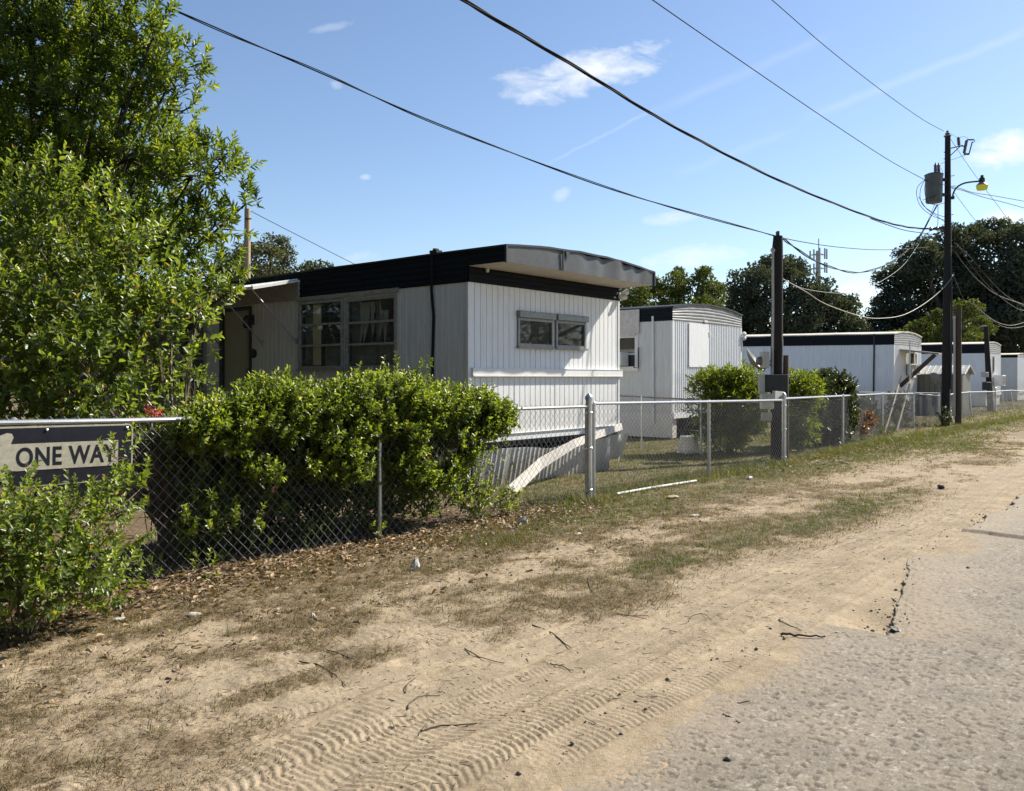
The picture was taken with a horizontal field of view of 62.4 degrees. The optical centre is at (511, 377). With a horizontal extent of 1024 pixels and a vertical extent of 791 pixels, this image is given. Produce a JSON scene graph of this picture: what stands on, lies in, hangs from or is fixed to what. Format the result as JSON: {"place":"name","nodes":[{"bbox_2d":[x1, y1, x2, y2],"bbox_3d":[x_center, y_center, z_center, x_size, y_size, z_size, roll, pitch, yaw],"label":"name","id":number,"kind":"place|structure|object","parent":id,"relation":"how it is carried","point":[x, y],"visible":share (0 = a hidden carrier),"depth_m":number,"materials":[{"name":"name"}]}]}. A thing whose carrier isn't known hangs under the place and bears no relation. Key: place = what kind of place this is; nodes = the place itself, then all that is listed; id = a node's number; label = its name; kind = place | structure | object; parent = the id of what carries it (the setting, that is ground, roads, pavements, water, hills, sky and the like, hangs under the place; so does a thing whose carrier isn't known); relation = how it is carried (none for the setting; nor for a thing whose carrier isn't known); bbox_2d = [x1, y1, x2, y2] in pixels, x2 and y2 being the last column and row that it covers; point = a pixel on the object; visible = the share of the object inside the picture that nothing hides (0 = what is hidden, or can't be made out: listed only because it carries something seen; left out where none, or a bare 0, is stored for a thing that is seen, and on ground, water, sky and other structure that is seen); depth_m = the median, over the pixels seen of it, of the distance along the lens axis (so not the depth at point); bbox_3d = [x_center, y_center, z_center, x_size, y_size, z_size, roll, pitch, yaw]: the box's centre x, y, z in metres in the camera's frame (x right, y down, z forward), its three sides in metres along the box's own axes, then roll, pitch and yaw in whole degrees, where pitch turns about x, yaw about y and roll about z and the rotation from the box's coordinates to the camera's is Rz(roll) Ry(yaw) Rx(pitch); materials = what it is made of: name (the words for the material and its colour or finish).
{"place":"outdoors","nodes":[
{"label":"outdoors","id":0,"kind":"place"},
{"bbox_2d":[0,396,1023,790],"bbox_3d":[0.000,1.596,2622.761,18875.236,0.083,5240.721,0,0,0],"label":"ground","id":1,"kind":"structure","parent":0,"point":[600,750],"depth_m":4.87,"materials":[{"name":"sand"}]},
{"bbox_2d":[0,421,156,636],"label":"shrub","id":2,"kind":"object","parent":1,"relation":"on","point":[47,561],"visible":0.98,"depth_m":5.30,"materials":[{"name":"green plant"}]},
{"bbox_2d":[0,133,226,557],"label":"shrub","id":3,"kind":"object","parent":1,"relation":"on","point":[44,305],"visible":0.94,"depth_m":7.64,"materials":[{"name":"green plant"}]},
{"bbox_2d":[0,0,267,495],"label":"tree","id":4,"kind":"object","parent":1,"relation":"on","point":[51,71],"visible":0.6,"depth_m":10.79,"materials":[{"name":"green plant"}]},
{"bbox_2d":[143,552,164,579],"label":"seedling","id":5,"kind":"object","parent":1,"relation":"on","point":[157,572],"visible":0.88,"depth_m":6.54,"materials":[{"name":"green plant"}]},
{"bbox_2d":[129,328,191,559],"bbox_3d":[-3.045,0.589,7.397,0.616,2.122,1.280,0,0,0],"label":"flowering shrub","id":6,"kind":"object","parent":1,"relation":"on","point":[152,445],"visible":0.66,"depth_m":7.25,"materials":[{"name":"green plant"}]},
{"bbox_2d":[161,336,217,509],"bbox_3d":[-3.759,0.543,9.829,0.617,2.215,0.684,0,0,-14],"label":"sapling","id":7,"kind":"object","parent":1,"relation":"on","point":[207,385],"visible":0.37,"depth_m":9.89,"materials":[{"name":"green plant"}]},
{"bbox_2d":[187,612,200,616],"bbox_3d":[-2.137,1.587,5.684,0.097,0.023,0.033,0,0,-29],"label":"paper scrap","id":8,"kind":"object","parent":1,"relation":"on","point":[194,613],"visible":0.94,"depth_m":5.68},
{"bbox_2d":[190,547,220,580],"bbox_3d":[-2.449,1.498,6.718,0.299,0.309,0.207,0,0,0],"label":"seedling","id":9,"kind":"object","parent":1,"relation":"on","point":[205,575],"visible":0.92,"depth_m":6.72,"materials":[{"name":"green plant"}]},
{"bbox_2d":[201,539,230,559],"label":"seedling","id":10,"kind":"object","parent":1,"relation":"on","point":[220,556],"visible":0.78,"depth_m":7.31,"materials":[{"name":"green plant"}]},
{"bbox_2d":[244,208,251,278],"bbox_3d":[-7.511,-1.500,23.998,0.277,6.600,0.235,0,0,0],"label":"utility pole","id":11,"kind":"object","parent":1,"relation":"on","point":[247,219],"visible":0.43,"depth_m":23.93,"materials":[{"name":"wood"}]},
{"bbox_2d":[251,211,353,263],"bbox_3d":[-5.809,-4.125,26.956,0.203,1.251,6.738,0,0,27],"label":"power line","id":12,"kind":"object","parent":11,"relation":"attached to","point":[298,235],"visible":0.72,"depth_m":25.75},
{"bbox_2d":[202,232,298,280],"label":"tree","id":13,"kind":"object","parent":1,"relation":"on","point":[281,254],"visible":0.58,"depth_m":41.06,"materials":[{"name":"green plant"}]},
{"bbox_2d":[292,258,333,270],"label":"tree","id":14,"kind":"object","parent":1,"relation":"on","point":[308,265],"visible":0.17,"depth_m":42.48,"materials":[{"name":"green plant"}]},
{"bbox_2d":[299,660,345,685],"bbox_3d":[-1.001,1.594,4.577,0.072,0.022,0.512,0,0,-42],"label":"stick","id":15,"kind":"object","parent":1,"relation":"on","point":[322,666],"visible":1,"depth_m":4.68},
{"bbox_2d":[150,350,523,559],"bbox_3d":[-1.790,0.696,8.774,1.877,1.986,4.405,0,0,41],"label":"hedge","id":16,"kind":"object","parent":1,"relation":"on","point":[358,402],"visible":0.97,"depth_m":7.93,"materials":[{"name":"green plant"}]},
{"bbox_2d":[326,649,359,662],"bbox_3d":[-0.966,1.592,4.840,0.334,0.014,0.017,0,0,45],"label":"stick","id":17,"kind":"object","parent":1,"relation":"on","point":[341,654],"visible":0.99,"depth_m":4.86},
{"bbox_2d":[69,244,655,488],"bbox_3d":[-5.266,-0.175,18.051,16.262,3.550,5.027,0,0,40],"label":"trailer home","id":18,"kind":"object","parent":1,"relation":"on","point":[527,325],"visible":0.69,"depth_m":13.64,"materials":[{"name":"white"}]},
{"bbox_2d":[149,321,176,398],"bbox_3d":[-7.305,-0.370,17.701,1.190,1.600,0.090,0,0,40],"label":"window","id":19,"kind":"structure","parent":18,"relation":"in","point":[175,358],"depth_m":17.43,"materials":[{"name":"white glass"}]},
{"bbox_2d":[177,319,205,399],"bbox_3d":[-6.444,-0.370,16.978,1.100,1.600,0.090,0,0,40],"label":"window","id":20,"kind":"structure","parent":18,"relation":"in","point":[204,343],"depth_m":16.69,"materials":[{"name":"white glass"}]},
{"bbox_2d":[225,310,248,394],"bbox_3d":[-5.202,-0.230,15.960,0.888,2.060,0.090,0,0,40],"label":"door","id":21,"kind":"structure","parent":18,"relation":"in","point":[236,336],"depth_m":16.00,"materials":[{"name":"metal"}]},
{"bbox_2d":[296,298,343,370],"bbox_3d":[-3.244,-0.716,14.290,1.258,1.194,0.090,0,0,40],"label":"window","id":22,"kind":"structure","parent":18,"relation":"in","point":[300,368],"depth_m":14.25,"materials":[{"name":"white metal"}]},
{"bbox_2d":[342,294,397,370],"bbox_3d":[-2.258,-0.703,13.461,1.281,1.175,0.090,0,0,40],"label":"window","id":23,"kind":"structure","parent":18,"relation":"in","point":[347,301],"depth_m":13.53,"materials":[{"name":"white metal"}]},
{"bbox_2d":[516,310,555,349],"bbox_3d":[0.382,-0.742,13.242,0.118,0.574,0.930,0,0,40],"label":"window","id":24,"kind":"structure","parent":18,"relation":"in","point":[521,315],"depth_m":13.21,"materials":[{"name":"metal"}]},
{"bbox_2d":[507,423,622,491],"bbox_3d":[0.917,1.241,13.272,0.128,0.885,3.920,0,0,31],"label":"fallen board","id":25,"kind":"object","parent":18,"relation":"attached to","point":[568,448],"visible":0.73,"depth_m":12.74,"materials":[{"name":"white paint"}]},
{"bbox_2d":[554,314,588,350],"bbox_3d":[0.985,-0.746,13.958,0.118,0.575,0.876,0,0,40],"label":"window","id":26,"kind":"structure","parent":18,"relation":"in","point":[560,318],"depth_m":13.90,"materials":[{"name":"metal"}]},
{"bbox_2d":[355,502,376,530],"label":"seedling","id":27,"kind":"object","parent":1,"relation":"on","point":[368,520],"visible":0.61,"depth_m":8.72,"materials":[{"name":"green plant"}]},
{"bbox_2d":[387,492,420,517],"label":"seedling","id":28,"kind":"object","parent":1,"relation":"on","point":[408,514],"visible":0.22,"depth_m":9.53,"materials":[{"name":"green plant"}]},
{"bbox_2d":[411,558,419,568],"bbox_3d":[-0.805,1.548,7.028,0.075,0.100,0.056,0,0,-19],"label":"crumpled paper","id":29,"kind":"object","parent":1,"relation":"on","point":[415,564],"visible":1,"depth_m":7.01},
{"bbox_2d":[407,695,439,708],"bbox_3d":[-0.458,1.595,4.180,0.069,0.014,0.240,0,0,36],"label":"stick","id":30,"kind":"object","parent":1,"relation":"on","point":[420,696],"visible":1,"depth_m":4.22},
{"bbox_2d":[418,723,476,735],"bbox_3d":[-0.308,1.585,3.858,0.280,0.017,0.113,0,0,-21],"label":"stick","id":31,"kind":"object","parent":1,"relation":"on","point":[422,729],"visible":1,"depth_m":3.86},
{"bbox_2d":[0,442,921,716],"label":"leaf litter","id":32,"kind":"object","parent":1,"relation":"on","point":[396,536],"visible":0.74,"depth_m":7.36,"materials":[{"name":"plant"}]},
{"bbox_2d":[464,648,502,662],"bbox_3d":[-0.176,1.589,4.830,0.049,0.014,0.351,0,0,-42],"label":"stick","id":33,"kind":"object","parent":1,"relation":"on","point":[482,657],"visible":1,"depth_m":4.79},
{"bbox_2d":[0,488,986,790],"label":"twig crumbs","id":34,"kind":"object","parent":1,"relation":"on","point":[436,660],"visible":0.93,"depth_m":4.78,"materials":[{"name":"wood"}]},
{"bbox_2d":[0,419,1023,790],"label":"grass","id":35,"kind":"structure","parent":1,"relation":"on","point":[500,539],"depth_m":6.69,"materials":[{"name":"plant"}]},
{"bbox_2d":[0,387,1023,606],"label":"chain link fence","id":36,"kind":"object","parent":1,"relation":"on","point":[590,440],"visible":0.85,"depth_m":11.07,"materials":[{"name":"metal"}]},
{"bbox_2d":[0,424,132,488],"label":"street sign","id":37,"kind":"object","parent":36,"relation":"attached to","point":[58,449],"visible":0.88,"depth_m":6.08,"materials":[{"name":"metal"}]},
{"bbox_2d":[772,391,782,398],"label":"wood block","id":38,"kind":"structure","parent":36,"relation":"attached to","point":[776,394],"depth_m":15.75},
{"bbox_2d":[532,624,577,652],"bbox_3d":[0.274,1.594,5.181,0.041,0.014,0.626,0,0,-24],"label":"stick","id":39,"kind":"object","parent":1,"relation":"on","point":[555,635],"visible":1,"depth_m":5.21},
{"bbox_2d":[620,275,661,307],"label":"tree","id":40,"kind":"object","parent":1,"relation":"on","point":[638,296],"visible":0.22,"depth_m":50.23,"materials":[{"name":"green plant"}]},
{"bbox_2d":[616,480,696,494],"bbox_3d":[2.095,1.565,12.130,0.072,0.037,1.999,0,0,44],"label":"pipe","id":41,"kind":"object","parent":1,"relation":"on","point":[664,485],"visible":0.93,"depth_m":12.13,"materials":[{"name":"white plastic"}]},
{"bbox_2d":[618,303,746,437],"bbox_3d":[0.383,-0.218,27.164,13.149,3.596,4.598,0,0,40],"label":"trailer home","id":42,"kind":"object","parent":1,"relation":"on","point":[665,350],"visible":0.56,"depth_m":22.23,"materials":[{"name":"white"}]},
{"bbox_2d":[620,334,638,370],"bbox_3d":[2.789,-0.664,22.683,1.420,0.971,0.090,0,0,40],"label":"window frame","id":43,"kind":"structure","parent":42,"relation":"in","point":[636,335],"depth_m":22.27,"materials":[{"name":"white metal"}]},
{"bbox_2d":[646,265,729,306],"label":"tree","id":44,"kind":"object","parent":1,"relation":"on","point":[680,290],"visible":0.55,"depth_m":52.31,"materials":[{"name":"green plant"}]},
{"bbox_2d":[676,436,699,453],"bbox_3d":[3.781,1.423,18.082,0.536,0.356,0.536,0,0,0],"label":"laundry basket","id":45,"kind":"object","parent":1,"relation":"on","point":[685,443],"visible":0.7,"depth_m":17.93,"materials":[{"name":"white plastic"}]},
{"bbox_2d":[619,394,764,458],"bbox_3d":[3.548,1.024,17.824,0.178,1.351,4.130,0,0,-42],"label":"yard fence","id":46,"kind":"object","parent":1,"relation":"on","point":[660,398],"visible":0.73,"depth_m":17.75,"materials":[{"name":"metal"}]},
{"bbox_2d":[761,412,771,420],"bbox_3d":[4.881,0.744,16.206,0.176,0.156,0.148,0,0,0],"label":"junction box","id":47,"kind":"object","parent":46,"relation":"attached to","point":[764,417],"visible":0.79,"depth_m":16.14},
{"bbox_2d":[681,358,770,453],"bbox_3d":[4.560,0.687,17.704,1.943,2.208,1.840,0,0,0],"label":"bush","id":48,"kind":"object","parent":1,"relation":"on","point":[727,382],"visible":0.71,"depth_m":17.47,"materials":[{"name":"green plant"}]},
{"bbox_2d":[503,506,1017,789],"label":"asphalt crumbs","id":49,"kind":"object","parent":1,"relation":"on","point":[519,772],"visible":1,"depth_m":5.35,"materials":[{"name":"asphalt"}]},
{"bbox_2d":[770,231,782,459],"bbox_3d":[5.141,-0.521,16.396,0.253,4.643,0.254,0,0,15],"label":"meter pole","id":50,"kind":"object","parent":1,"relation":"on","point":[776,250],"visible":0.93,"depth_m":16.30,"materials":[{"name":"brown wood"}]},
{"bbox_2d":[153,0,774,235],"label":"power line","id":51,"kind":"object","parent":50,"relation":"attached to","point":[345,83],"visible":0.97,"depth_m":13.38,"materials":[{"name":"rubber"}]},
{"bbox_2d":[747,348,770,371],"bbox_3d":[4.939,-0.357,16.856,0.538,0.474,0.547,0,0,0],"label":"satellite dish","id":52,"kind":"object","parent":50,"relation":"attached to","point":[751,357],"visible":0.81,"depth_m":16.75,"materials":[{"name":"metal"}]},
{"bbox_2d":[756,352,768,367],"bbox_3d":[4.819,-0.343,16.290,0.227,0.314,0.220,0,0,0],"label":"meter box","id":53,"kind":"object","parent":50,"relation":"attached to","point":[762,360],"visible":1,"depth_m":16.18,"materials":[{"name":"metal"}]},
{"bbox_2d":[760,394,773,408],"bbox_3d":[4.888,0.450,16.206,0.240,0.294,0.148,0,0,0],"label":"junction box","id":54,"kind":"object","parent":50,"relation":"attached to","point":[765,405],"visible":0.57,"depth_m":16.13,"materials":[{"name":"metal"}]},
{"bbox_2d":[763,395,772,407],"bbox_3d":[4.888,0.450,16.136,0.200,0.233,0.007,0,0,0],"label":"door","id":55,"kind":"structure","parent":54,"relation":"in","point":[765,405],"depth_m":16.13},
{"bbox_2d":[758,375,787,393],"bbox_3d":[5.007,0.120,16.216,0.530,0.368,0.168,0,0,0],"label":"breaker panel","id":56,"kind":"object","parent":50,"relation":"attached to","point":[768,383],"visible":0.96,"depth_m":16.13,"materials":[{"name":"metal"}]},
{"bbox_2d":[767,376,786,390],"bbox_3d":[5.057,0.105,16.136,0.390,0.277,0.007,0,0,0],"label":"door","id":57,"kind":"structure","parent":56,"relation":"in","point":[774,383],"depth_m":16.13,"materials":[{"name":"metal"}]},
{"bbox_2d":[783,355,788,458],"bbox_3d":[5.319,0.631,16.450,0.133,2.139,0.140,0,0,0],"label":"wood post","id":58,"kind":"object","parent":50,"relation":"attached to","point":[785,364],"visible":0.35,"depth_m":16.39,"materials":[{"name":"wood"}]},
{"bbox_2d":[783,205,937,272],"bbox_3d":[9.394,-4.161,22.322,0.602,3.131,14.548,0,0,38],"label":"power line","id":59,"kind":"object","parent":50,"relation":"attached to","point":[805,254],"visible":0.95,"depth_m":21.91,"materials":[{"name":"rubber"}]},
{"bbox_2d":[785,238,941,249],"bbox_3d":[9.450,-3.565,22.383,0.766,1.682,14.687,0,0,38],"label":"power line","id":60,"kind":"object","parent":50,"relation":"attached to","point":[857,248],"visible":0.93,"depth_m":23.24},
{"bbox_2d":[783,275,953,318],"bbox_3d":[9.613,-2.519,22.300,0.725,1.813,14.788,0,0,39],"label":"power line","id":61,"kind":"object","parent":50,"relation":"attached to","point":[862,316],"visible":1,"depth_m":22.32,"materials":[{"name":"rubber"}]},
{"bbox_2d":[719,253,870,334],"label":"tree","id":62,"kind":"object","parent":1,"relation":"on","point":[812,315],"visible":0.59,"depth_m":59.73,"materials":[{"name":"green plant"}]},
{"bbox_2d":[780,632,825,637],"bbox_3d":[1.765,1.562,5.126,0.265,0.025,0.032,0,0,11],"label":"stick","id":63,"kind":"object","parent":1,"relation":"on","point":[784,633],"visible":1,"depth_m":5.12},
{"bbox_2d":[789,367,827,451],"bbox_3d":[6.264,0.715,18.396,1.176,1.953,1.249,0,0,30],"label":"bush","id":64,"kind":"object","parent":1,"relation":"on","point":[799,386],"visible":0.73,"depth_m":18.15,"materials":[{"name":"green plant"}]},
{"bbox_2d":[798,366,861,445],"bbox_3d":[7.518,0.695,20.091,1.289,1.982,2.370,0,0,41],"label":"bush","id":65,"kind":"object","parent":1,"relation":"on","point":[836,382],"visible":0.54,"depth_m":19.82,"materials":[{"name":"green plant"}]},
{"bbox_2d":[742,331,952,413],"bbox_3d":[12.076,-0.273,40.034,15.500,3.556,4.080,1,1,40],"label":"trailer home","id":66,"kind":"object","parent":1,"relation":"on","point":[875,361],"visible":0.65,"depth_m":35.67,"materials":[{"name":"white"}]},
{"bbox_2d":[744,347,762,378],"bbox_3d":[10.954,-0.322,38.325,0.900,2.100,0.019,1,1,40],"label":"door","id":67,"kind":"structure","parent":66,"relation":"in","point":[755,351],"depth_m":38.31,"materials":[{"name":"metal"}]},
{"bbox_2d":[905,351,917,377],"bbox_3d":[17.186,-0.570,36.374,0.090,1.119,1.820,1,1,40],"label":"window","id":68,"kind":"structure","parent":66,"relation":"in","point":[906,376],"depth_m":36.42,"materials":[{"name":"white metal"}]},
{"bbox_2d":[853,408,879,439],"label":"bush","id":69,"kind":"object","parent":1,"relation":"on","point":[869,414],"visible":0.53,"depth_m":21.37,"materials":[{"name":"brown plant"}]},
{"bbox_2d":[855,393,880,434],"bbox_3d":[9.785,1.034,23.544,1.040,1.238,1.012,0,0,0],"label":"bush","id":70,"kind":"object","parent":1,"relation":"on","point":[870,405],"visible":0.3,"depth_m":23.33,"materials":[{"name":"green plant"}]},
{"bbox_2d":[870,425,895,438],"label":"weed clump","id":71,"kind":"object","parent":1,"relation":"on","point":[889,432],"visible":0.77,"depth_m":22.92,"materials":[{"name":"green plant"}]},
{"bbox_2d":[884,376,901,432],"bbox_3d":[11.557,0.779,25.593,0.062,1.688,3.334,0,0,32],"label":"bean pole","id":72,"kind":"object","parent":1,"relation":"on","point":[893,403],"visible":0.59,"depth_m":25.50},
{"bbox_2d":[889,627,901,632],"bbox_3d":[2.393,1.582,5.278,0.075,0.055,0.081,0,0,0],"label":"pebble","id":73,"kind":"object","parent":1,"relation":"on","point":[894,629],"visible":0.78,"depth_m":5.25,"materials":[{"name":"stone"}]},
{"bbox_2d":[876,390,916,430],"bbox_3d":[11.786,1.021,26.417,1.070,1.300,4.070,0,0,37],"label":"bush","id":74,"kind":"object","parent":1,"relation":"on","point":[907,417],"visible":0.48,"depth_m":27.34,"materials":[{"name":"grey"}]},
{"bbox_2d":[859,391,939,420],"bbox_3d":[13.265,1.065,29.257,6.003,1.270,0.058,0,0,-36],"label":"yard fence","id":75,"kind":"object","parent":1,"relation":"on","point":[934,393],"visible":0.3,"depth_m":30.15,"materials":[{"name":"metal"}]},
{"bbox_2d":[896,369,912,430],"bbox_3d":[12.386,0.668,26.592,0.067,1.914,3.362,0,0,33],"label":"bean pole","id":76,"kind":"object","parent":1,"relation":"on","point":[904,401],"visible":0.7,"depth_m":26.55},
{"bbox_2d":[909,340,910,416],"bbox_3d":[15.210,0.086,32.300,0.052,3.029,0.052,0,0,-22],"label":"antenna mast","id":77,"kind":"object","parent":1,"relation":"on","point":[909,371],"visible":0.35,"depth_m":32.28,"materials":[{"name":"metal"}]},
{"bbox_2d":[859,216,1023,352],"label":"tree","id":78,"kind":"object","parent":1,"relation":"on","point":[914,272],"visible":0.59,"depth_m":69.95,"materials":[{"name":"green plant"}]},
{"bbox_2d":[929,130,954,425],"bbox_3d":[14.257,-3.147,27.995,0.881,10.097,0.290,0,0,0],"label":"utility pole","id":79,"kind":"object","parent":1,"relation":"on","point":[947,331],"visible":0.94,"depth_m":27.91,"materials":[{"name":"brown wood"}]},
{"bbox_2d":[460,0,932,229],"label":"power line","id":80,"kind":"object","parent":79,"relation":"attached to","point":[514,30],"visible":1,"depth_m":14.38,"materials":[{"name":"rubber"}]},
{"bbox_2d":[870,218,935,234],"bbox_3d":[12.027,-4.611,25.959,0.192,0.236,5.586,0,0,44],"label":"power line","id":81,"kind":"object","parent":80,"relation":"attached to","point":[901,229],"visible":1,"depth_m":25.95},
{"bbox_2d":[772,0,942,130],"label":"power line","id":82,"kind":"object","parent":79,"relation":"attached to","point":[848,64],"visible":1,"depth_m":20.92,"materials":[{"name":"rubber"}]},
{"bbox_2d":[799,232,928,293],"bbox_3d":[9.406,-3.401,22.294,0.407,3.017,14.545,0,0,37],"label":"power line","id":83,"kind":"object","parent":79,"relation":"attached to","point":[870,286],"visible":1,"depth_m":22.63,"materials":[{"name":"rubber"}]},
{"bbox_2d":[924,162,946,203],"bbox_3d":[14.007,-6.469,27.982,0.645,1.330,0.585,0,0,38],"label":"transformer","id":84,"kind":"object","parent":79,"relation":"attached to","point":[934,188],"visible":0.99,"depth_m":27.81,"materials":[{"name":"metal"}]},
{"bbox_2d":[652,0,922,178],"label":"power line","id":85,"kind":"object","parent":84,"relation":"attached to","point":[771,81],"visible":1,"depth_m":17.89,"materials":[{"name":"rubber"}]},
{"bbox_2d":[916,180,944,255],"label":"jumper cables","id":86,"kind":"object","parent":84,"relation":"hanging from","point":[927,212],"visible":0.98,"depth_m":27.81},
{"bbox_2d":[936,405,953,426],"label":"vine","id":87,"kind":"object","parent":79,"relation":"attached to","point":[944,417],"visible":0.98,"depth_m":27.57,"materials":[{"name":"green plant"}]},
{"bbox_2d":[951,137,974,154],"bbox_3d":[14.927,-7.675,28.000,0.844,0.639,0.118,0,0,0],"label":"fuse cutout","id":88,"kind":"object","parent":79,"relation":"attached to","point":[964,146],"visible":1,"depth_m":27.98,"materials":[{"name":"metal"}]},
{"bbox_2d":[951,175,987,198],"bbox_3d":[15.169,-6.319,28.000,1.183,0.793,0.358,0,0,0],"label":"street lamp","id":89,"kind":"object","parent":79,"relation":"attached to","point":[982,185],"visible":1,"depth_m":27.95,"materials":[{"name":"metal"}]},
{"bbox_2d":[950,187,1021,200],"bbox_3d":[17.011,-6.471,29.985,6.543,0.385,0.129,0,0,-39],"label":"power line","id":90,"kind":"object","parent":79,"relation":"attached to","point":[985,194],"visible":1,"depth_m":29.67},
{"bbox_2d":[951,140,1023,240],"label":"power line","id":91,"kind":"object","parent":79,"relation":"attached to","point":[986,190],"visible":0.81,"depth_m":31.34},
{"bbox_2d":[952,188,1023,207],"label":"power line","id":92,"kind":"object","parent":79,"relation":"attached to","point":[988,198],"visible":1,"depth_m":29.61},
{"bbox_2d":[955,194,1023,278],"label":"power line","id":93,"kind":"object","parent":79,"relation":"attached to","point":[987,235],"visible":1,"depth_m":30.71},
{"bbox_2d":[956,244,1022,305],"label":"power line","id":94,"kind":"object","parent":79,"relation":"attached to","point":[983,272],"visible":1,"depth_m":29.67,"materials":[{"name":"rubber"}]},
{"bbox_2d":[916,365,974,414],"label":"storage shed","id":95,"kind":"structure","parent":1,"relation":"on","point":[926,384],"depth_m":36.84,"materials":[{"name":"grey metal"}]},
{"bbox_2d":[893,297,999,342],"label":"tree","id":96,"kind":"object","parent":1,"relation":"on","point":[974,333],"visible":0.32,"depth_m":52.70,"materials":[{"name":"green plant"}]},
{"bbox_2d":[953,307,961,424],"bbox_3d":[15.209,-0.309,28.898,0.328,4.218,0.215,0,0,0],"label":"wood post","id":97,"kind":"object","parent":1,"relation":"on","point":[957,365],"visible":0.88,"depth_m":28.82,"materials":[{"name":"wood"}]},
{"bbox_2d":[921,342,1005,405],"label":"trailer home","id":98,"kind":"object","parent":1,"relation":"on","point":[973,354],"visible":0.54,"depth_m":46.73,"materials":[{"name":"white"}]},
{"bbox_2d":[992,356,994,372],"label":"window","id":99,"kind":"structure","parent":98,"relation":"in","point":[993,358],"depth_m":47.60,"materials":[{"name":"glass"}]},
{"bbox_2d":[980,325,993,410],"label":"meter pole","id":100,"kind":"object","parent":1,"relation":"on","point":[987,384],"visible":0.93,"depth_m":40.20,"materials":[{"name":"brown wood"}]},
{"bbox_2d":[1000,353,1023,399],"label":"trailer home","id":101,"kind":"object","parent":1,"relation":"on","point":[1012,367],"visible":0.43,"depth_m":58.39,"materials":[{"name":"white"}]},
{"bbox_2d":[0,0,1023,350],"label":"sky","id":102,"kind":"structure","parent":0,"point":[362,178],"materials":[{"name":"blue"}]},
{"bbox_2d":[354,400,1023,510],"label":"lawn","id":103,"kind":"structure","parent":0,"point":[921,435],"depth_m":16.14,"materials":[{"name":"green plant"}]},
{"bbox_2d":[561,493,1023,790],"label":"road","id":104,"kind":"structure","parent":0,"point":[930,697],"depth_m":4.05,"materials":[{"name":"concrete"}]},
{"bbox_2d":[809,239,827,286],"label":"cell tower","id":105,"kind":"structure","parent":0,"point":[818,254],"depth_m":209.41,"materials":[{"name":"metal"}]},
{"label":"terrain","id":106,"kind":"structure","parent":0,"visible":0},
{"bbox_2d":[930,373,941,391],"bbox_3d":[14.925,0.836,29.511,0.622,2.050,0.606,0,0,39],"label":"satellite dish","id":107,"kind":"object","parent":106,"relation":"on","point":[936,378],"visible":0.62,"depth_m":29.43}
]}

